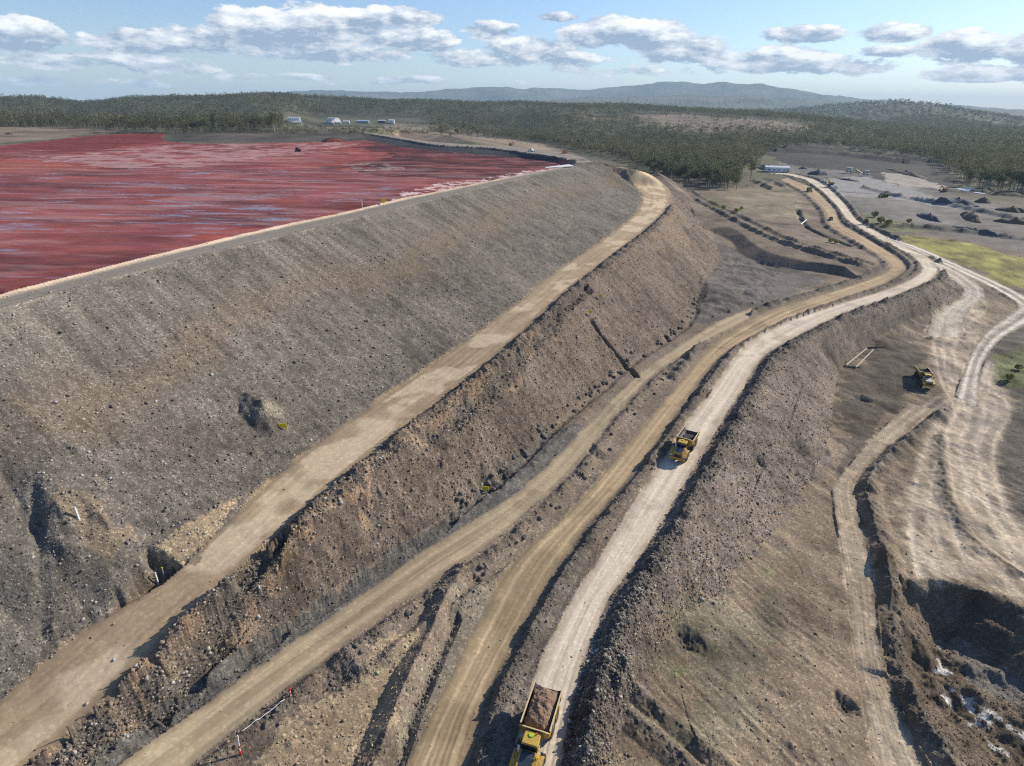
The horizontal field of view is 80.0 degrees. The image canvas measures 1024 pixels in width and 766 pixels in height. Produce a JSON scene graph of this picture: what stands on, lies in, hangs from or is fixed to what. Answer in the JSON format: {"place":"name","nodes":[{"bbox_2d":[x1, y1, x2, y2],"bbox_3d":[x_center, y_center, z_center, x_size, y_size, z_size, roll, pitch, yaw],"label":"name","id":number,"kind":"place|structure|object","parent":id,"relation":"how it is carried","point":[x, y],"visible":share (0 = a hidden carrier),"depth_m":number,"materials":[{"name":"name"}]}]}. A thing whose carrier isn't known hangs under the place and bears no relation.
{"place":"outdoors","nodes":[
{"label":"outdoors","id":0,"kind":"place"},
{"bbox_2d":[0,133,568,293],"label":"red mud pond","id":1,"kind":"structure","parent":0,"point":[74,205],"depth_m":216.54,"materials":[{"name":"red liquid"}]},
{"bbox_2d":[321,137,343,141],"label":"stockpile","id":2,"kind":"object","parent":1,"relation":"on","point":[332,139],"visible":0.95,"depth_m":496.79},
{"bbox_2d":[0,166,574,308],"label":"crest road","id":3,"kind":"structure","parent":0,"point":[106,272],"depth_m":117.06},
{"bbox_2d":[545,164,572,168],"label":"pipe bundle","id":4,"kind":"object","parent":3,"relation":"on","point":[568,165],"visible":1,"depth_m":276.85,"materials":[{"name":"white plastic"}]},
{"bbox_2d":[0,170,671,765],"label":"dirt road","id":5,"kind":"structure","parent":0,"point":[70,678],"depth_m":74.90,"materials":[{"name":"beige soil"}]},
{"bbox_2d":[0,159,721,765],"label":"embankment","id":6,"kind":"structure","parent":0,"point":[402,279],"depth_m":92.80,"materials":[{"name":"grey gravel"}]},
{"bbox_2d":[73,506,79,520],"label":"white pipe","id":7,"kind":"object","parent":6,"relation":"on","point":[76,512],"visible":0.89,"depth_m":67.12,"materials":[{"name":"plastic"}]},
{"bbox_2d":[278,423,286,428],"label":"yellow marker","id":8,"kind":"object","parent":6,"relation":"on","point":[282,425],"visible":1,"depth_m":90.86,"materials":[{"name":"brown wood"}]},
{"bbox_2d":[455,495,462,500],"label":"boulder","id":9,"kind":"object","parent":6,"relation":"on","point":[458,498],"visible":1,"depth_m":92.42,"materials":[{"name":"stone"}]},
{"bbox_2d":[0,148,1023,765],"bbox_3d":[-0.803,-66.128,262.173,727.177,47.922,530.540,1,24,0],"label":"loose rock","id":10,"kind":"object","parent":6,"relation":"on","point":[578,756],"visible":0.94,"depth_m":76.43,"materials":[{"name":"stone"}]},
{"bbox_2d":[117,307,753,765],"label":"access road","id":11,"kind":"structure","parent":0,"point":[205,727],"depth_m":74.42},
{"bbox_2d":[359,131,590,162],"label":"crest road","id":12,"kind":"structure","parent":0,"point":[578,159],"depth_m":394.34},
{"bbox_2d":[0,105,1023,765],"bbox_3d":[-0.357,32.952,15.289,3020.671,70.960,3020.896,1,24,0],"label":"ground","id":13,"kind":"structure","parent":0,"point":[880,385],"depth_m":89.90,"materials":[{"name":"brown soil"}]},
{"bbox_2d":[170,117,177,133],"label":"gum tree","id":14,"kind":"object","parent":13,"relation":"on","point":[174,123],"visible":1,"depth_m":541.06,"materials":[{"name":"green plant"}]},
{"bbox_2d":[188,118,196,132],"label":"gum tree","id":15,"kind":"object","parent":13,"relation":"on","point":[192,122],"visible":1,"depth_m":546.55,"materials":[{"name":"green plant"}]},
{"bbox_2d":[197,118,206,130],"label":"gum tree","id":16,"kind":"object","parent":13,"relation":"on","point":[203,122],"visible":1,"depth_m":550.51,"materials":[{"name":"green plant"}]},
{"bbox_2d":[208,112,219,132],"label":"gum tree","id":17,"kind":"object","parent":13,"relation":"on","point":[214,116],"visible":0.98,"depth_m":548.27,"materials":[{"name":"green plant"}]},
{"bbox_2d":[209,110,222,131],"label":"gum tree","id":18,"kind":"object","parent":13,"relation":"on","point":[221,120],"visible":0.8,"depth_m":552.61,"materials":[{"name":"green plant"}]},
{"bbox_2d":[223,115,231,132],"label":"gum tree","id":19,"kind":"object","parent":13,"relation":"on","point":[228,120],"visible":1,"depth_m":553.99,"materials":[{"name":"green plant"}]},
{"bbox_2d":[237,735,241,755],"bbox_3d":[-25.630,34.096,57.305,0.264,2.804,0.158,-9,26,-20],"label":"marker post","id":20,"kind":"object","parent":13,"relation":"on","point":[239,745],"visible":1,"depth_m":57.25,"materials":[{"name":"plastic"}]},
{"bbox_2d":[243,114,255,131],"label":"gum tree","id":21,"kind":"object","parent":13,"relation":"on","point":[249,120],"visible":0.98,"depth_m":561.03,"materials":[{"name":"green plant"}]},
{"bbox_2d":[252,111,264,132],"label":"gum tree","id":22,"kind":"object","parent":13,"relation":"on","point":[256,118],"visible":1,"depth_m":560.70,"materials":[{"name":"green plant"}]},
{"bbox_2d":[242,699,284,730],"bbox_3d":[-24.767,33.111,60.916,0.067,0.371,4.484,21,31,37],"label":"hose","id":23,"kind":"object","parent":13,"relation":"on","point":[264,714],"visible":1,"depth_m":60.97,"materials":[{"name":"white plastic"}]},
{"bbox_2d":[263,720,268,729],"bbox_3d":[-24.350,33.837,60.285,0.569,0.535,0.892,13,38,7],"label":"boulder","id":24,"kind":"object","parent":13,"relation":"on","point":[265,724],"visible":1,"depth_m":60.16,"materials":[{"name":"stone"}]},
{"bbox_2d":[265,111,277,131],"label":"gum tree","id":25,"kind":"object","parent":13,"relation":"on","point":[272,119],"visible":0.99,"depth_m":565.08,"materials":[{"name":"green plant"}]},
{"bbox_2d":[270,109,282,131],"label":"gum tree","id":26,"kind":"object","parent":13,"relation":"on","point":[278,119],"visible":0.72,"depth_m":571.84,"materials":[{"name":"green plant"}]},
{"bbox_2d":[287,117,301,123],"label":"arch shelter","id":27,"kind":"object","parent":13,"relation":"on","point":[296,120],"visible":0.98,"depth_m":1130.58,"materials":[{"name":"white fabric"}]},
{"bbox_2d":[181,122,428,133],"bbox_3d":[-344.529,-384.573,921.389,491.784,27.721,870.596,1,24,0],"label":"scrub","id":28,"kind":"object","parent":13,"relation":"on","point":[307,130],"visible":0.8,"depth_m":629.95,"materials":[{"name":"green plant"}]},
{"bbox_2d":[326,117,340,123],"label":"arch shelter","id":29,"kind":"object","parent":13,"relation":"on","point":[331,120],"visible":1,"depth_m":1249.77,"materials":[{"name":"white fabric"}]},
{"bbox_2d":[357,120,368,122],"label":"site building","id":30,"kind":"structure","parent":13,"relation":"on","point":[362,121],"depth_m":1287.69,"materials":[{"name":"white metal"}]},
{"bbox_2d":[639,153,648,171],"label":"gum tree","id":31,"kind":"object","parent":13,"relation":"on","point":[642,159],"visible":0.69,"depth_m":586.87,"materials":[{"name":"green plant"}]},
{"bbox_2d":[644,153,658,172],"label":"gum tree","id":32,"kind":"object","parent":13,"relation":"on","point":[650,161],"visible":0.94,"depth_m":558.87,"materials":[{"name":"green plant"}]},
{"bbox_2d":[652,157,663,171],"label":"gum tree","id":33,"kind":"object","parent":13,"relation":"on","point":[657,166],"visible":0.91,"depth_m":536.32,"materials":[{"name":"green plant"}]},
{"bbox_2d":[659,159,674,177],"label":"gum tree","id":34,"kind":"object","parent":13,"relation":"on","point":[669,164],"visible":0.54,"depth_m":508.80,"materials":[{"name":"green plant"}]},
{"bbox_2d":[664,161,675,176],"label":"gum tree","id":35,"kind":"object","parent":13,"relation":"on","point":[669,168],"visible":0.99,"depth_m":497.76,"materials":[{"name":"green plant"}]},
{"bbox_2d":[664,156,675,177],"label":"gum tree","id":36,"kind":"object","parent":13,"relation":"on","point":[669,162],"visible":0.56,"depth_m":509.54,"materials":[{"name":"green plant"}]},
{"bbox_2d":[672,168,680,182],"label":"gum tree","id":37,"kind":"object","parent":13,"relation":"on","point":[677,173],"visible":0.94,"depth_m":492.93,"materials":[{"name":"green plant"}]},
{"bbox_2d":[679,162,692,182],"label":"gum tree","id":38,"kind":"object","parent":13,"relation":"on","point":[686,164],"visible":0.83,"depth_m":485.23,"materials":[{"name":"green plant"}]},
{"bbox_2d":[678,159,697,184],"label":"gum tree","id":39,"kind":"object","parent":13,"relation":"on","point":[689,167],"visible":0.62,"depth_m":486.66,"materials":[{"name":"green plant"}]},
{"bbox_2d":[687,164,694,184],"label":"gum tree","id":40,"kind":"object","parent":13,"relation":"on","point":[689,172],"visible":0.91,"depth_m":475.65,"materials":[{"name":"green plant"}]},
{"bbox_2d":[690,169,700,186],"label":"gum tree","id":41,"kind":"object","parent":13,"relation":"on","point":[693,173],"visible":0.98,"depth_m":473.88,"materials":[{"name":"green plant"}]},
{"bbox_2d":[691,168,703,186],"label":"gum tree","id":42,"kind":"object","parent":13,"relation":"on","point":[698,177],"visible":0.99,"depth_m":473.28,"materials":[{"name":"green plant"}]},
{"bbox_2d":[693,164,704,182],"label":"gum tree","id":43,"kind":"object","parent":13,"relation":"on","point":[697,169],"visible":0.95,"depth_m":471.67,"materials":[{"name":"green plant"}]},
{"bbox_2d":[696,159,708,179],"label":"gum tree","id":44,"kind":"object","parent":13,"relation":"on","point":[700,164],"visible":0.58,"depth_m":525.72,"materials":[{"name":"green plant"}]},
{"bbox_2d":[704,160,714,185],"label":"gum tree","id":45,"kind":"object","parent":13,"relation":"on","point":[710,168],"visible":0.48,"depth_m":489.20,"materials":[{"name":"green plant"}]},
{"bbox_2d":[707,172,714,187],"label":"gum tree","id":46,"kind":"object","parent":13,"relation":"on","point":[712,177],"visible":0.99,"depth_m":462.69,"materials":[{"name":"green plant"}]},
{"bbox_2d":[702,161,720,186],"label":"gum tree","id":47,"kind":"object","parent":13,"relation":"on","point":[711,171],"visible":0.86,"depth_m":479.05,"materials":[{"name":"green plant"}]},
{"bbox_2d":[714,175,723,189],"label":"gum tree","id":48,"kind":"object","parent":13,"relation":"on","point":[718,179],"visible":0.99,"depth_m":459.64,"materials":[{"name":"green plant"}]},
{"bbox_2d":[718,165,734,189],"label":"gum tree","id":49,"kind":"object","parent":13,"relation":"on","point":[724,173],"visible":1,"depth_m":461.82,"materials":[{"name":"green plant"}]},
{"bbox_2d":[721,164,735,186],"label":"gum tree","id":50,"kind":"object","parent":13,"relation":"on","point":[729,170],"visible":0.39,"depth_m":485.76,"materials":[{"name":"green plant"}]},
{"bbox_2d":[731,166,740,185],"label":"gum tree","id":51,"kind":"object","parent":13,"relation":"on","point":[736,172],"visible":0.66,"depth_m":487.72,"materials":[{"name":"green plant"}]},
{"bbox_2d":[731,158,744,169],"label":"gum tree","id":52,"kind":"object","parent":13,"relation":"on","point":[734,164],"visible":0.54,"depth_m":509.09,"materials":[{"name":"green plant"}]},
{"bbox_2d":[733,174,742,189],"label":"gum tree","id":53,"kind":"object","parent":13,"relation":"on","point":[737,180],"visible":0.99,"depth_m":463.14,"materials":[{"name":"green plant"}]},
{"bbox_2d":[741,153,750,174],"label":"gum tree","id":54,"kind":"object","parent":13,"relation":"on","point":[744,160],"visible":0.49,"depth_m":579.02,"materials":[{"name":"green plant"}]},
{"bbox_2d":[746,161,757,178],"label":"gum tree","id":55,"kind":"object","parent":13,"relation":"on","point":[753,167],"visible":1,"depth_m":544.26,"materials":[{"name":"green plant"}]},
{"bbox_2d":[747,155,759,174],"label":"gum tree","id":56,"kind":"object","parent":13,"relation":"on","point":[751,160],"visible":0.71,"depth_m":576.37,"materials":[{"name":"green plant"}]},
{"bbox_2d":[764,165,789,171],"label":"site building","id":57,"kind":"structure","parent":13,"relation":"on","point":[769,168],"depth_m":608.96,"materials":[{"name":"white metal"}]},
{"bbox_2d":[807,169,828,174],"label":"stockpile","id":58,"kind":"object","parent":13,"relation":"on","point":[818,172],"visible":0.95,"depth_m":588.51,"materials":[{"name":"gravel"}]},
{"bbox_2d":[838,178,859,181],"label":"stockpile","id":59,"kind":"object","parent":13,"relation":"on","point":[847,179],"visible":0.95,"depth_m":545.35,"materials":[{"name":"gravel"}]},
{"bbox_2d":[845,167,859,172],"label":"screening plant","id":60,"kind":"object","parent":13,"relation":"on","point":[849,169],"visible":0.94,"depth_m":607.10,"materials":[{"name":"metal"}]},
{"bbox_2d":[845,348,866,365],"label":"log","id":61,"kind":"object","parent":13,"relation":"on","point":[850,361],"visible":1,"depth_m":175.95,"materials":[{"name":"brown wood"}]},
{"bbox_2d":[856,169,869,175],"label":"screening plant","id":62,"kind":"object","parent":13,"relation":"on","point":[866,172],"visible":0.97,"depth_m":582.18,"materials":[{"name":"metal"}]},
{"bbox_2d":[855,349,873,367],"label":"log","id":63,"kind":"object","parent":13,"relation":"on","point":[863,359],"visible":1,"depth_m":174.42,"materials":[{"name":"brown wood"}]},
{"bbox_2d":[871,211,878,216],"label":"shrub","id":64,"kind":"object","parent":13,"relation":"on","point":[874,214],"visible":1,"depth_m":357.98,"materials":[{"name":"green plant"}]},
{"bbox_2d":[876,217,884,221],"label":"shrub","id":65,"kind":"object","parent":13,"relation":"on","point":[878,219],"visible":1,"depth_m":328.55,"materials":[{"name":"green plant"}]},
{"bbox_2d":[878,193,889,197],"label":"dump truck","id":66,"kind":"object","parent":13,"relation":"on","point":[882,195],"visible":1,"depth_m":439.25,"materials":[{"name":"yellow paint"}]},
{"bbox_2d":[884,219,892,224],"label":"shrub","id":67,"kind":"object","parent":13,"relation":"on","point":[890,221],"visible":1,"depth_m":327.10,"materials":[{"name":"green plant"}]},
{"bbox_2d":[886,168,927,178],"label":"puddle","id":68,"kind":"object","parent":13,"relation":"on","point":[905,172],"visible":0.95,"depth_m":601.98,"materials":[{"name":"grey liquid"}]},
{"bbox_2d":[914,366,935,387],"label":"dump truck","id":69,"kind":"object","parent":13,"relation":"on","point":[924,376],"visible":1,"depth_m":159.64,"materials":[{"name":"metal"}]},
{"bbox_2d":[917,213,942,221],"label":"stockpile","id":70,"kind":"object","parent":13,"relation":"on","point":[930,217],"visible":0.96,"depth_m":352.65,"materials":[{"name":"gravel"}]},
{"bbox_2d":[938,186,947,191],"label":"excavator","id":71,"kind":"object","parent":13,"relation":"on","point":[944,189],"visible":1,"depth_m":472.16,"materials":[{"name":"metal"}]},
{"bbox_2d":[932,197,979,206],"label":"stockpile","id":72,"kind":"object","parent":13,"relation":"on","point":[944,200],"visible":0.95,"depth_m":406.87,"materials":[{"name":"gravel"}]},
{"bbox_2d":[900,235,1023,288],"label":"grass","id":73,"kind":"structure","parent":13,"relation":"on","point":[1005,269],"depth_m":270.33,"materials":[{"name":"plant"}]},
{"bbox_2d":[964,165,977,185],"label":"gum tree","id":74,"kind":"object","parent":13,"relation":"on","point":[968,174],"visible":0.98,"depth_m":510.50,"materials":[{"name":"green plant"}]},
{"bbox_2d":[961,211,981,222],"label":"stockpile","id":75,"kind":"object","parent":13,"relation":"on","point":[973,216],"visible":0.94,"depth_m":351.53,"materials":[{"name":"grey gravel"}]},
{"bbox_2d":[958,187,984,193],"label":"liner sheet","id":76,"kind":"object","parent":13,"relation":"on","point":[966,189],"visible":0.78,"depth_m":486.17,"materials":[{"name":"white plastic"}]},
{"bbox_2d":[967,170,978,185],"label":"gum tree","id":77,"kind":"object","parent":13,"relation":"on","point":[971,177],"visible":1,"depth_m":508.73,"materials":[{"name":"green plant"}]},
{"bbox_2d":[953,226,998,236],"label":"stockpile","id":78,"kind":"object","parent":13,"relation":"on","point":[986,231],"visible":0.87,"depth_m":311.38,"materials":[{"name":"gravel"}]},
{"bbox_2d":[976,172,987,187],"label":"gum tree","id":79,"kind":"object","parent":13,"relation":"on","point":[981,175],"visible":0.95,"depth_m":500.02,"materials":[{"name":"green plant"}]},
{"bbox_2d":[974,197,990,203],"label":"stockpile","id":80,"kind":"object","parent":13,"relation":"on","point":[984,200],"visible":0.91,"depth_m":419.78,"materials":[{"name":"grey gravel"}]},
{"bbox_2d":[982,167,991,187],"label":"gum tree","id":81,"kind":"object","parent":13,"relation":"on","point":[985,174],"visible":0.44,"depth_m":499.71,"materials":[{"name":"green plant"}]},
{"bbox_2d":[982,174,997,188],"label":"gum tree","id":82,"kind":"object","parent":13,"relation":"on","point":[984,176],"visible":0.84,"depth_m":493.52,"materials":[{"name":"green plant"}]},
{"bbox_2d":[986,164,1006,189],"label":"gum tree","id":83,"kind":"object","parent":13,"relation":"on","point":[992,174],"visible":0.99,"depth_m":485.06,"materials":[{"name":"green plant"}]},
{"bbox_2d":[995,173,1006,190],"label":"gum tree","id":84,"kind":"object","parent":13,"relation":"on","point":[1002,179],"visible":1,"depth_m":480.73,"materials":[{"name":"green plant"}]},
{"bbox_2d":[998,164,1012,189],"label":"gum tree","id":85,"kind":"object","parent":13,"relation":"on","point":[1008,170],"visible":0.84,"depth_m":487.62,"materials":[{"name":"green plant"}]},
{"bbox_2d":[993,217,1023,224],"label":"stockpile","id":86,"kind":"object","parent":13,"relation":"on","point":[1016,220],"visible":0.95,"depth_m":343.38,"materials":[{"name":"grey gravel"}]},
{"bbox_2d":[995,206,1023,212],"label":"stockpile","id":87,"kind":"object","parent":13,"relation":"on","point":[1014,209],"visible":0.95,"depth_m":383.63,"materials":[{"name":"grey gravel"}]},
{"bbox_2d":[1005,373,1014,379],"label":"shrub","id":88,"kind":"object","parent":13,"relation":"on","point":[1008,376],"visible":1,"depth_m":161.68,"materials":[{"name":"green plant"}]},
{"bbox_2d":[1007,165,1019,189],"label":"gum tree","id":89,"kind":"object","parent":13,"relation":"on","point":[1011,176],"visible":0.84,"depth_m":483.68,"materials":[{"name":"green plant"}]},
{"bbox_2d":[1013,166,1021,190],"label":"gum tree","id":90,"kind":"object","parent":13,"relation":"on","point":[1016,177],"visible":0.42,"depth_m":484.47,"materials":[{"name":"green plant"}]},
{"bbox_2d":[1013,168,1023,191],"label":"gum tree","id":91,"kind":"object","parent":13,"relation":"on","point":[1020,174],"visible":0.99,"depth_m":470.30,"materials":[{"name":"green plant"}]},
{"bbox_2d":[1014,364,1023,369],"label":"shrub","id":92,"kind":"object","parent":13,"relation":"on","point":[1017,366],"visible":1,"depth_m":167.17,"materials":[{"name":"green plant"}]},
{"bbox_2d":[1016,177,1023,192],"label":"gum tree","id":93,"kind":"object","parent":13,"relation":"on","point":[1020,182],"visible":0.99,"depth_m":471.95,"materials":[{"name":"green plant"}]},
{"bbox_2d":[0,81,1023,141],"bbox_3d":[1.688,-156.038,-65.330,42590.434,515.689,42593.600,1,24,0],"label":"hills","id":94,"kind":"structure","parent":0,"point":[725,95],"depth_m":6130.65,"materials":[{"name":"green plant"}]},
{"bbox_2d":[0,91,1023,187],"bbox_3d":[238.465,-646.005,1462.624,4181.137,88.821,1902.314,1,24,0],"label":"forest","id":95,"kind":"object","parent":94,"relation":"on","point":[886,130],"visible":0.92,"depth_m":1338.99,"materials":[{"name":"green plant"}]},
{"bbox_2d":[711,98,1023,124],"bbox_3d":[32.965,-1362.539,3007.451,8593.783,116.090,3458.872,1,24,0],"label":"forest","id":96,"kind":"object","parent":94,"relation":"on","point":[1018,119],"visible":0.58,"depth_m":2635.77,"materials":[{"name":"green plant"}]},
{"bbox_2d":[0,0,1023,109],"label":"sky","id":97,"kind":"structure","parent":0,"point":[956,52],"materials":[{"name":"blue"}]},
{"bbox_2d":[407,178,907,765],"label":"haul road","id":98,"kind":"structure","parent":0,"point":[507,610],"depth_m":84.47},
{"bbox_2d":[516,171,938,765],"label":"haul road","id":99,"kind":"structure","parent":0,"point":[576,629],"depth_m":95.61,"materials":[{"name":"beige gravel"}]},
{"bbox_2d":[509,680,562,765],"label":"dump truck","id":100,"kind":"object","parent":99,"relation":"on","point":[526,751],"visible":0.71,"depth_m":57.20,"materials":[{"name":"metal"}]},
{"bbox_2d":[523,687,559,732],"bbox_3d":[2.984,32.256,60.760,2.714,1.144,4.654,8,25,16],"label":"soil load","id":101,"kind":"object","parent":100,"relation":"in","point":[541,708],"visible":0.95,"depth_m":60.23},
{"bbox_2d":[669,426,699,461],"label":"dump truck","id":102,"kind":"object","parent":99,"relation":"on","point":[685,439],"visible":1,"depth_m":108.75,"materials":[{"name":"yellow paint"}]},
{"bbox_2d":[560,269,965,765],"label":"embankment slope","id":103,"kind":"structure","parent":0,"point":[863,323],"depth_m":110.00,"materials":[{"name":"grey gravel"}]},
{"bbox_2d":[832,403,935,765],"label":"dirt track","id":104,"kind":"structure","parent":0,"point":[857,572],"depth_m":87.31,"materials":[{"name":"beige soil"}]},
{"bbox_2d":[886,235,1023,406],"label":"dirt track","id":105,"kind":"structure","parent":0,"point":[971,380],"depth_m":195.39,"materials":[{"name":"beige soil"}]},
{"bbox_2d":[926,257,984,336],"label":"dirt track","id":106,"kind":"structure","parent":0,"point":[950,323],"depth_m":210.66,"materials":[{"name":"beige soil"}]},
{"bbox_2d":[894,298,1023,601],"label":"dirt apron","id":107,"kind":"object","parent":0,"point":[968,461],"visible":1,"depth_m":115.06,"materials":[{"name":"beige soil"}]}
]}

